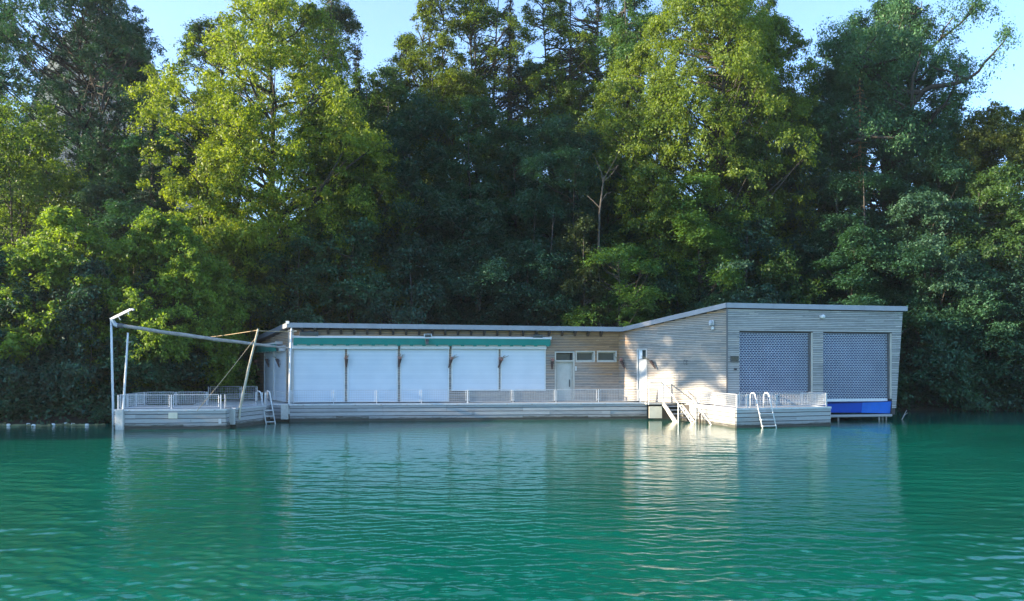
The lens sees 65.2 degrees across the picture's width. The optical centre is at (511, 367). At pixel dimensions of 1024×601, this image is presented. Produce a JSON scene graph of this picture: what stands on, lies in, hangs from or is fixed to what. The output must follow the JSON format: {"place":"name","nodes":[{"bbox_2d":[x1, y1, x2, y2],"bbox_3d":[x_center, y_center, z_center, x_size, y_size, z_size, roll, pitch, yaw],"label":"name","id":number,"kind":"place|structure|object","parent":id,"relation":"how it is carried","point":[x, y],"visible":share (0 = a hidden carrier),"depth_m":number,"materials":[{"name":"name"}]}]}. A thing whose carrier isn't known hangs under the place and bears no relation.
{"place":"outdoors","nodes":[
{"label":"outdoors","id":0,"kind":"place"},
{"bbox_2d":[15,20,199,211],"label":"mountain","id":1,"kind":"structure","parent":0,"point":[108,114],"depth_m":579.41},
{"bbox_2d":[0,232,1022,423],"bbox_3d":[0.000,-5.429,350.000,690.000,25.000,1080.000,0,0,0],"label":"ground","id":2,"kind":"structure","parent":0,"point":[75,419],"depth_m":44.89,"materials":[{"name":"green plant"}]},
{"bbox_2d":[0,248,41,382],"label":"waterside bush","id":3,"kind":"object","parent":2,"relation":"on","point":[2,261],"visible":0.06,"depth_m":40.91,"materials":[{"name":"green plant"}]},
{"bbox_2d":[0,0,67,245],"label":"deciduous tree","id":4,"kind":"object","parent":2,"relation":"on","point":[19,81],"visible":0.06,"depth_m":67.92,"materials":[{"name":"green plant"}]},
{"bbox_2d":[0,243,71,413],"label":"waterside bush","id":5,"kind":"object","parent":2,"relation":"on","point":[30,349],"visible":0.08,"depth_m":40.65,"materials":[{"name":"green plant"}]},
{"bbox_2d":[0,266,92,410],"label":"waterside bush","id":6,"kind":"object","parent":2,"relation":"on","point":[14,376],"visible":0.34,"depth_m":39.43,"materials":[{"name":"green plant"}]},
{"bbox_2d":[0,94,125,288],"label":"young tree","id":7,"kind":"object","parent":2,"relation":"on","point":[29,190],"visible":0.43,"depth_m":50.87,"materials":[{"name":"green plant"}]},
{"bbox_2d":[0,204,155,398],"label":"waterside bush","id":8,"kind":"object","parent":2,"relation":"on","point":[70,227],"visible":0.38,"depth_m":40.62,"materials":[{"name":"green plant"}]},
{"bbox_2d":[29,176,128,266],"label":"young tree","id":9,"kind":"object","parent":2,"relation":"on","point":[91,193],"visible":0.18,"depth_m":49.58,"materials":[{"name":"green plant"}]},
{"bbox_2d":[18,252,141,412],"bbox_3d":[-21.739,-1.546,40.866,5.890,8.677,7.028,0,0,0],"label":"waterside bush","id":10,"kind":"object","parent":2,"relation":"on","point":[74,300],"visible":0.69,"depth_m":39.81,"materials":[{"name":"green plant"}]},
{"bbox_2d":[0,0,189,249],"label":"deciduous tree","id":11,"kind":"object","parent":2,"relation":"on","point":[103,14],"visible":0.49,"depth_m":60.04,"materials":[{"name":"green plant"}]},
{"bbox_2d":[51,16,176,234],"bbox_3d":[-32.993,-16.247,65.670,8.950,26.209,10.215,0,0,39],"label":"deciduous tree","id":12,"kind":"object","parent":2,"relation":"on","point":[74,156],"visible":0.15,"depth_m":65.00,"materials":[{"name":"green plant"}]},
{"bbox_2d":[59,330,186,423],"bbox_3d":[-19.617,0.534,40.778,5.761,5.037,5.432,0,0,0],"label":"waterside bush","id":13,"kind":"object","parent":2,"relation":"on","point":[148,372],"visible":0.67,"depth_m":39.86,"materials":[{"name":"green plant"}]},
{"bbox_2d":[72,134,175,279],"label":"young tree","id":14,"kind":"object","parent":2,"relation":"on","point":[120,185],"visible":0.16,"depth_m":59.38,"materials":[{"name":"green plant"}]},
{"bbox_2d":[86,195,168,315],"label":"young tree","id":15,"kind":"object","parent":2,"relation":"on","point":[113,220],"visible":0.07,"depth_m":46.31,"materials":[{"name":"green plant"}]},
{"bbox_2d":[128,114,170,280],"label":"spruce tree","id":16,"kind":"object","parent":2,"relation":"on","point":[150,193],"visible":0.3,"depth_m":49.87,"materials":[{"name":"green plant"}]},
{"bbox_2d":[103,127,205,282],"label":"young tree","id":17,"kind":"object","parent":2,"relation":"on","point":[131,147],"visible":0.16,"depth_m":52.44,"materials":[{"name":"green plant"}]},
{"bbox_2d":[77,264,236,384],"bbox_3d":[-19.432,-2.274,43.645,8.069,7.204,7.996,0,0,0],"label":"waterside bush","id":18,"kind":"object","parent":2,"relation":"on","point":[193,357],"visible":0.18,"depth_m":42.34,"materials":[{"name":"green plant"}]},
{"bbox_2d":[80,206,254,391],"bbox_3d":[-19.351,-3.623,44.318,9.641,10.321,8.798,0,0,27],"label":"waterside bush","id":19,"kind":"object","parent":2,"relation":"on","point":[154,229],"visible":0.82,"depth_m":42.59,"materials":[{"name":"green plant"}]},
{"bbox_2d":[166,94,247,242],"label":"young tree","id":20,"kind":"object","parent":2,"relation":"on","point":[192,154],"visible":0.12,"depth_m":63.73,"materials":[{"name":"green plant"}]},
{"bbox_2d":[158,135,263,313],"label":"young tree","id":21,"kind":"object","parent":2,"relation":"on","point":[219,189],"visible":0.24,"depth_m":48.54,"materials":[{"name":"green plant"}]},
{"bbox_2d":[171,253,260,401],"bbox_3d":[-17.096,-1.862,45.500,5.809,9.410,5.163,0,0,-27],"label":"waterside bush","id":22,"kind":"object","parent":2,"relation":"on","point":[240,380],"visible":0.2,"depth_m":45.00,"materials":[{"name":"green plant"}]},
{"bbox_2d":[164,14,270,240],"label":"slender tree","id":23,"kind":"object","parent":2,"relation":"on","point":[197,27],"visible":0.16,"depth_m":70.89,"materials":[{"name":"green plant"}]},
{"bbox_2d":[214,231,290,357],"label":"young tree","id":24,"kind":"object","parent":2,"relation":"on","point":[255,295],"visible":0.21,"depth_m":48.45,"materials":[{"name":"green plant"}]},
{"bbox_2d":[225,272,287,397],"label":"young tree","id":25,"kind":"object","parent":2,"relation":"on","point":[273,308],"visible":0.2,"depth_m":48.19,"materials":[{"name":"green plant"}]},
{"bbox_2d":[122,0,416,336],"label":"deciduous tree","id":26,"kind":"object","parent":2,"relation":"on","point":[238,134],"visible":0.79,"depth_m":49.90,"materials":[{"name":"green plant"}]},
{"bbox_2d":[246,219,357,376],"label":"young tree","id":27,"kind":"object","parent":2,"relation":"on","point":[303,282],"visible":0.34,"depth_m":48.70,"materials":[{"name":"green plant"}]},
{"bbox_2d":[264,105,389,323],"bbox_3d":[-12.831,-8.787,55.193,10.001,18.920,9.584,0,0,0],"label":"young tree","id":28,"kind":"object","parent":2,"relation":"on","point":[315,118],"visible":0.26,"depth_m":53.30,"materials":[{"name":"green plant"}]},
{"bbox_2d":[288,0,369,187],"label":"slender tree","id":29,"kind":"object","parent":2,"relation":"on","point":[342,17],"visible":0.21,"depth_m":67.55,"materials":[{"name":"green plant"}]},
{"bbox_2d":[286,156,395,323],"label":"young tree","id":30,"kind":"object","parent":2,"relation":"on","point":[315,206],"visible":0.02,"depth_m":55.28,"materials":[{"name":"green plant"}]},
{"bbox_2d":[289,214,406,322],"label":"young tree","id":31,"kind":"object","parent":2,"relation":"on","point":[359,253],"visible":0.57,"depth_m":50.09,"materials":[{"name":"green plant"}]},
{"bbox_2d":[312,122,423,323],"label":"young tree","id":32,"kind":"object","parent":2,"relation":"on","point":[368,197],"visible":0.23,"depth_m":52.65,"materials":[{"name":"green plant"}]},
{"bbox_2d":[329,62,440,323],"bbox_3d":[-9.732,-12.486,60.030,8.766,20.457,9.062,0,0,0],"label":"young tree","id":33,"kind":"object","parent":2,"relation":"on","point":[392,91],"visible":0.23,"depth_m":59.17,"materials":[{"name":"green plant"}]},
{"bbox_2d":[352,241,449,324],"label":"young tree","id":34,"kind":"object","parent":2,"relation":"on","point":[425,294],"visible":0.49,"depth_m":49.69,"materials":[{"name":"green plant"}]},
{"bbox_2d":[365,152,463,324],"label":"young tree","id":35,"kind":"object","parent":2,"relation":"on","point":[417,189],"visible":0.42,"depth_m":53.04,"materials":[{"name":"green plant"}]},
{"bbox_2d":[365,88,468,324],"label":"young tree","id":36,"kind":"object","parent":2,"relation":"on","point":[404,124],"visible":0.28,"depth_m":55.84,"materials":[{"name":"green plant"}]},
{"bbox_2d":[406,55,477,305],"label":"young tree","id":37,"kind":"object","parent":2,"relation":"on","point":[434,92],"visible":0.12,"depth_m":62.92,"materials":[{"name":"green plant"}]},
{"bbox_2d":[392,0,502,228],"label":"slender tree","id":38,"kind":"object","parent":2,"relation":"on","point":[425,14],"visible":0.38,"depth_m":64.50,"materials":[{"name":"green plant"}]},
{"bbox_2d":[400,195,532,324],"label":"young tree","id":39,"kind":"object","parent":2,"relation":"on","point":[473,209],"visible":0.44,"depth_m":51.97,"materials":[{"name":"green plant"}]},
{"bbox_2d":[420,237,519,324],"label":"feathery tree","id":40,"kind":"object","parent":2,"relation":"on","point":[467,285],"visible":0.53,"depth_m":50.60,"materials":[{"name":"green plant"}]},
{"bbox_2d":[416,91,529,324],"bbox_3d":[-2.816,-9.585,57.294,8.321,20.580,8.343,0,0,0],"label":"young tree","id":41,"kind":"object","parent":2,"relation":"on","point":[453,165],"visible":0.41,"depth_m":56.21,"materials":[{"name":"green plant"}]},
{"bbox_2d":[431,0,550,200],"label":"slender tree","id":42,"kind":"object","parent":2,"relation":"on","point":[479,12],"visible":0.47,"depth_m":65.70,"materials":[{"name":"green plant"}]},
{"bbox_2d":[441,123,562,307],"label":"young tree","id":43,"kind":"object","parent":2,"relation":"on","point":[483,154],"visible":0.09,"depth_m":60.97,"materials":[{"name":"green plant"}]},
{"bbox_2d":[462,122,551,325],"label":"young tree","id":44,"kind":"object","parent":2,"relation":"on","point":[508,155],"visible":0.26,"depth_m":57.35,"materials":[{"name":"green plant"}]},
{"bbox_2d":[0,206,1023,424],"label":"undergrowth","id":45,"kind":"object","parent":2,"relation":"on","point":[914,398],"visible":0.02,"depth_m":40.11,"materials":[{"name":"green plant"}]},
{"bbox_2d":[494,0,530,237],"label":"spruce tree","id":46,"kind":"object","parent":2,"relation":"on","point":[509,68],"visible":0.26,"depth_m":65.85,"materials":[{"name":"green plant"}]},
{"bbox_2d":[467,238,567,325],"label":"young tree","id":47,"kind":"object","parent":2,"relation":"on","point":[551,319],"visible":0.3,"depth_m":50.74,"materials":[{"name":"green plant"}]},
{"bbox_2d":[480,60,567,238],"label":"young tree","id":48,"kind":"object","parent":2,"relation":"on","point":[532,67],"visible":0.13,"depth_m":66.80,"materials":[{"name":"green plant"}]},
{"bbox_2d":[482,186,613,325],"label":"feathery tree","id":49,"kind":"object","parent":2,"relation":"on","point":[543,271],"visible":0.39,"depth_m":52.01,"materials":[{"name":"green plant"}]},
{"bbox_2d":[501,130,603,324],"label":"young tree","id":50,"kind":"object","parent":2,"relation":"on","point":[562,230],"visible":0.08,"depth_m":57.90,"materials":[{"name":"green plant"}]},
{"bbox_2d":[512,0,603,190],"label":"slender tree","id":51,"kind":"object","parent":2,"relation":"on","point":[556,60],"visible":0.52,"depth_m":66.81,"materials":[{"name":"green plant"}]},
{"bbox_2d":[495,107,627,326],"bbox_3d":[2.847,-8.193,56.221,10.053,20.119,9.958,0,0,-30],"label":"feathery tree","id":52,"kind":"object","parent":2,"relation":"on","point":[559,130],"visible":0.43,"depth_m":54.69,"materials":[{"name":"green plant"}]},
{"bbox_2d":[532,79,621,236],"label":"young tree","id":53,"kind":"object","parent":2,"relation":"on","point":[568,95],"visible":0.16,"depth_m":64.90,"materials":[{"name":"green plant"}]},
{"bbox_2d":[541,209,613,326],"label":"young tree","id":54,"kind":"object","parent":2,"relation":"on","point":[564,242],"visible":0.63,"depth_m":50.13,"materials":[{"name":"green plant"}]},
{"bbox_2d":[545,0,623,174],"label":"slender tree","id":55,"kind":"object","parent":2,"relation":"on","point":[596,18],"visible":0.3,"depth_m":69.06,"materials":[{"name":"green plant"}]},
{"bbox_2d":[567,155,651,326],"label":"young tree","id":56,"kind":"object","parent":2,"relation":"on","point":[610,223],"visible":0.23,"depth_m":57.26,"materials":[{"name":"green plant"}]},
{"bbox_2d":[554,241,674,401],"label":"maple tree","id":57,"kind":"object","parent":2,"relation":"on","point":[576,318],"visible":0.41,"depth_m":49.46,"materials":[{"name":"green plant"}]},
{"bbox_2d":[577,28,660,288],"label":"young tree","id":58,"kind":"object","parent":2,"relation":"on","point":[613,64],"visible":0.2,"depth_m":62.80,"materials":[{"name":"green plant"}]},
{"bbox_2d":[585,0,692,307],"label":"deciduous tree","id":59,"kind":"object","parent":2,"relation":"on","point":[618,21],"visible":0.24,"depth_m":63.20,"materials":[{"name":"green plant"}]},
{"bbox_2d":[595,83,710,322],"bbox_3d":[9.656,-8.744,54.819,8.062,21.446,8.762,0,0,35],"label":"young tree","id":60,"kind":"object","parent":2,"relation":"on","point":[647,170],"visible":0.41,"depth_m":53.79,"materials":[{"name":"green plant"}]},
{"bbox_2d":[611,200,705,325],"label":"young tree","id":61,"kind":"object","parent":2,"relation":"on","point":[683,296],"visible":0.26,"depth_m":52.94,"materials":[{"name":"green plant"}]},
{"bbox_2d":[643,257,722,320],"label":"young tree","id":62,"kind":"object","parent":2,"relation":"on","point":[664,286],"visible":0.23,"depth_m":52.35,"materials":[{"name":"green plant"}]},
{"bbox_2d":[580,0,822,312],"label":"deciduous tree","id":63,"kind":"object","parent":2,"relation":"on","point":[747,48],"visible":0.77,"depth_m":54.08,"materials":[{"name":"green plant"}]},
{"bbox_2d":[659,171,754,303],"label":"maple tree","id":64,"kind":"object","parent":2,"relation":"on","point":[705,232],"visible":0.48,"depth_m":51.65,"materials":[{"name":"green plant"}]},
{"bbox_2d":[679,282,745,312],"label":"young tree","id":65,"kind":"object","parent":2,"relation":"on","point":[715,297],"visible":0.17,"depth_m":51.05,"materials":[{"name":"green plant"}]},
{"bbox_2d":[687,119,798,304],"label":"young tree","id":66,"kind":"object","parent":2,"relation":"on","point":[747,145],"visible":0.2,"depth_m":54.42,"materials":[{"name":"green plant"}]},
{"bbox_2d":[678,0,811,278],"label":"slender tree","id":67,"kind":"object","parent":2,"relation":"on","point":[775,3],"visible":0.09,"depth_m":64.97,"materials":[{"name":"green plant"}]},
{"bbox_2d":[696,214,800,303],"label":"young tree","id":68,"kind":"object","parent":2,"relation":"on","point":[747,267],"visible":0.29,"depth_m":51.84,"materials":[{"name":"green plant"}]},
{"bbox_2d":[699,10,843,287],"bbox_3d":[19.251,-13.814,59.806,10.410,25.936,9.355,0,0,-36],"label":"deciduous tree","id":69,"kind":"object","parent":2,"relation":"on","point":[802,104],"visible":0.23,"depth_m":58.36,"materials":[{"name":"green plant"}]},
{"bbox_2d":[750,245,828,304],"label":"young tree","id":70,"kind":"object","parent":2,"relation":"on","point":[813,293],"visible":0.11,"depth_m":51.30,"materials":[{"name":"green plant"}]},
{"bbox_2d":[748,135,850,303],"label":"young tree","id":71,"kind":"object","parent":2,"relation":"on","point":[805,250],"visible":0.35,"depth_m":54.52,"materials":[{"name":"green plant"}]},
{"bbox_2d":[786,61,869,295],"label":"young tree","id":72,"kind":"object","parent":2,"relation":"on","point":[828,82],"visible":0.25,"depth_m":59.62,"materials":[{"name":"green plant"}]},
{"bbox_2d":[781,103,888,303],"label":"young tree","id":73,"kind":"object","parent":2,"relation":"on","point":[826,116],"visible":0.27,"depth_m":57.07,"materials":[{"name":"green plant"}]},
{"bbox_2d":[840,80,880,235],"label":"pine tree","id":74,"kind":"object","parent":2,"relation":"on","point":[860,149],"visible":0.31,"depth_m":57.85,"materials":[{"name":"green plant"}]},
{"bbox_2d":[777,161,956,358],"bbox_3d":[23.901,-5.903,53.743,11.039,15.766,9.760,0,0,35],"label":"feathery tree","id":75,"kind":"object","parent":2,"relation":"on","point":[873,252],"visible":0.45,"depth_m":52.22,"materials":[{"name":"green plant"}]},
{"bbox_2d":[805,223,937,374],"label":"young tree","id":76,"kind":"object","parent":2,"relation":"on","point":[850,239],"visible":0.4,"depth_m":50.41,"materials":[{"name":"green plant"}]},
{"bbox_2d":[786,0,984,234],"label":"deciduous tree","id":77,"kind":"object","parent":2,"relation":"on","point":[928,81],"visible":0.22,"depth_m":62.40,"materials":[{"name":"green plant"}]},
{"bbox_2d":[792,0,1022,281],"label":"oak tree","id":78,"kind":"object","parent":2,"relation":"on","point":[884,86],"visible":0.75,"depth_m":59.55,"materials":[{"name":"green plant"}]},
{"bbox_2d":[836,173,980,304],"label":"young tree","id":79,"kind":"object","parent":2,"relation":"on","point":[891,195],"visible":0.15,"depth_m":54.69,"materials":[{"name":"green plant"}]},
{"bbox_2d":[895,330,938,405],"bbox_3d":[25.032,-0.092,51.986,5.736,5.649,5.866,0,0,0],"label":"waterside bush","id":80,"kind":"object","parent":2,"relation":"on","point":[920,387],"visible":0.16,"depth_m":50.37,"materials":[{"name":"green plant"}]},
{"bbox_2d":[870,104,965,295],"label":"young tree","id":81,"kind":"object","parent":2,"relation":"on","point":[908,171],"visible":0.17,"depth_m":58.13,"materials":[{"name":"green plant"}]},
{"bbox_2d":[878,185,1000,379],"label":"young tree","id":82,"kind":"object","parent":2,"relation":"on","point":[918,208],"visible":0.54,"depth_m":51.18,"materials":[{"name":"green plant"}]},
{"bbox_2d":[895,271,985,407],"bbox_3d":[26.273,-1.551,50.931,7.076,9.236,7.262,0,0,44],"label":"waterside bush","id":83,"kind":"object","parent":2,"relation":"on","point":[950,363],"visible":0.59,"depth_m":49.14,"materials":[{"name":"green plant"}]},
{"bbox_2d":[903,136,1005,334],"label":"young tree","id":84,"kind":"object","parent":2,"relation":"on","point":[956,170],"visible":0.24,"depth_m":55.12,"materials":[{"name":"green plant"}]},
{"bbox_2d":[917,115,1005,272],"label":"young tree","id":85,"kind":"object","parent":2,"relation":"on","point":[954,125],"visible":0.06,"depth_m":59.48,"materials":[{"name":"green plant"}]},
{"bbox_2d":[920,260,1023,412],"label":"waterside bush","id":86,"kind":"object","parent":2,"relation":"on","point":[1002,336],"visible":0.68,"depth_m":49.18,"materials":[{"name":"green plant"}]},
{"bbox_2d":[929,160,1023,371],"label":"young tree","id":87,"kind":"object","parent":2,"relation":"on","point":[1013,222],"visible":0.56,"depth_m":51.97,"materials":[{"name":"green plant"}]},
{"bbox_2d":[936,98,1023,321],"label":"young tree","id":88,"kind":"object","parent":2,"relation":"on","point":[1013,135],"visible":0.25,"depth_m":55.90,"materials":[{"name":"green plant"}]},
{"bbox_2d":[956,106,1023,290],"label":"young tree","id":89,"kind":"object","parent":2,"relation":"on","point":[1019,118],"visible":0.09,"depth_m":57.45,"materials":[{"name":"green plant"}]},
{"bbox_2d":[963,255,1023,411],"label":"waterside bush","id":90,"kind":"object","parent":2,"relation":"on","point":[1018,293],"visible":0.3,"depth_m":49.66,"materials":[{"name":"green plant"}]},
{"bbox_2d":[0,411,1023,600],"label":"water","id":91,"kind":"structure","parent":0,"point":[920,506],"depth_m":14.92,"materials":[{"name":"teal liquid"}]},
{"bbox_2d":[110,308,134,424],"bbox_3d":[-18.224,0.482,37.343,1.266,6.537,0.234,0,0,13],"label":"lamp post","id":92,"kind":"object","parent":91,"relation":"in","point":[113,322],"visible":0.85,"depth_m":37.45,"materials":[{"name":"grey metal"}]},
{"bbox_2d":[117,323,289,348],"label":"beam","id":93,"kind":"structure","parent":92,"relation":"attached to","point":[120,325],"depth_m":38.68,"materials":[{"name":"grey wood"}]},
{"bbox_2d":[113,404,247,429],"bbox_3d":[-15.322,2.310,37.194,5.011,1.040,4.713,0,0,-8],"label":"pontoon","id":94,"kind":"object","parent":91,"relation":"on","point":[191,417],"visible":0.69,"depth_m":34.99,"materials":[{"name":"grey wood"}]},
{"bbox_2d":[193,399,298,427],"bbox_3d":[-13.885,2.312,41.552,5.037,1.035,11.215,0,0,-31],"label":"pontoon","id":95,"kind":"object","parent":91,"relation":"on","point":[252,414],"visible":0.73,"depth_m":38.65,"materials":[{"name":"grey wood"}]},
{"bbox_2d":[289,401,680,421],"bbox_3d":[-1.245,2.312,42.035,20.162,1.035,2.337,0,0,-6],"label":"pontoon","id":96,"kind":"object","parent":91,"relation":"on","point":[328,412],"visible":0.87,"depth_m":40.85,"materials":[{"name":"grey wood"}]},
{"bbox_2d":[291,390,466,403],"bbox_3d":[-6.667,1.465,40.437,8.834,0.710,0.040,0,0,-6],"label":"railing","id":97,"kind":"object","parent":96,"relation":"on","point":[372,392],"visible":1,"depth_m":40.40,"materials":[{"name":"metal"}]},
{"bbox_2d":[467,389,658,402],"bbox_3d":[2.795,1.462,41.481,10.216,0.716,0.053,0,0,-6],"label":"railing","id":98,"kind":"object","parent":96,"relation":"on","point":[593,394],"visible":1,"depth_m":41.42,"materials":[{"name":"metal"}]},
{"bbox_2d":[645,381,710,424],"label":"water steps","id":99,"kind":"structure","parent":96,"relation":"attached to","point":[655,411],"depth_m":40.92,"materials":[{"name":"paint"}]},
{"bbox_2d":[251,303,907,414],"bbox_3d":[2.735,-0.296,45.933,36.930,5.752,14.134,0,0,0],"label":"boathouse","id":100,"kind":"object","parent":91,"relation":"on","point":[839,353],"visible":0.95,"depth_m":41.56,"materials":[{"name":"wood"}]},
{"bbox_2d":[292,335,551,345],"bbox_3d":[-4.582,-1.425,42.144,13.524,0.530,0.375,0,0,-9],"label":"awning","id":101,"kind":"object","parent":100,"relation":"attached to","point":[406,340],"visible":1,"depth_m":41.96,"materials":[{"name":"green fabric"}]},
{"bbox_2d":[555,351,574,400],"bbox_3d":[2.843,0.440,43.636,1.098,2.680,0.305,0,0,-9],"label":"door","id":102,"kind":"structure","parent":100,"relation":"in","point":[564,360],"depth_m":43.64,"materials":[{"name":"paint"}]},
{"bbox_2d":[637,349,647,400],"bbox_3d":[6.985,0.376,42.811,0.173,2.807,0.680,0,0,-43],"label":"door","id":103,"kind":"structure","parent":100,"relation":"in","point":[642,368],"depth_m":42.82,"materials":[{"name":"white paint"}]},
{"bbox_2d":[681,403,831,427],"bbox_3d":[11.922,2.312,39.098,5.327,1.035,6.194,0,0,-11],"label":"pontoon","id":104,"kind":"object","parent":91,"relation":"on","point":[749,417],"visible":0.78,"depth_m":36.62,"materials":[{"name":"grey wood"}]},
{"bbox_2d":[738,393,826,407],"bbox_3d":[12.345,1.492,36.513,4.904,0.656,0.061,0,0,-18],"label":"railing","id":105,"kind":"object","parent":104,"relation":"on","point":[790,399],"visible":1,"depth_m":36.63,"materials":[{"name":"metal"}]},
{"bbox_2d":[823,401,891,420],"bbox_3d":[16.799,2.427,42.874,4.321,1.506,5.022,0,0,-12],"label":"blue boat","id":106,"kind":"object","parent":91,"relation":"on","point":[862,407],"visible":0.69,"depth_m":40.58,"materials":[{"name":"paint"}]},
{"bbox_2d":[0,0,1023,229],"label":"sky","id":107,"kind":"structure","parent":0,"point":[383,21],"materials":[{"name":"blue"}]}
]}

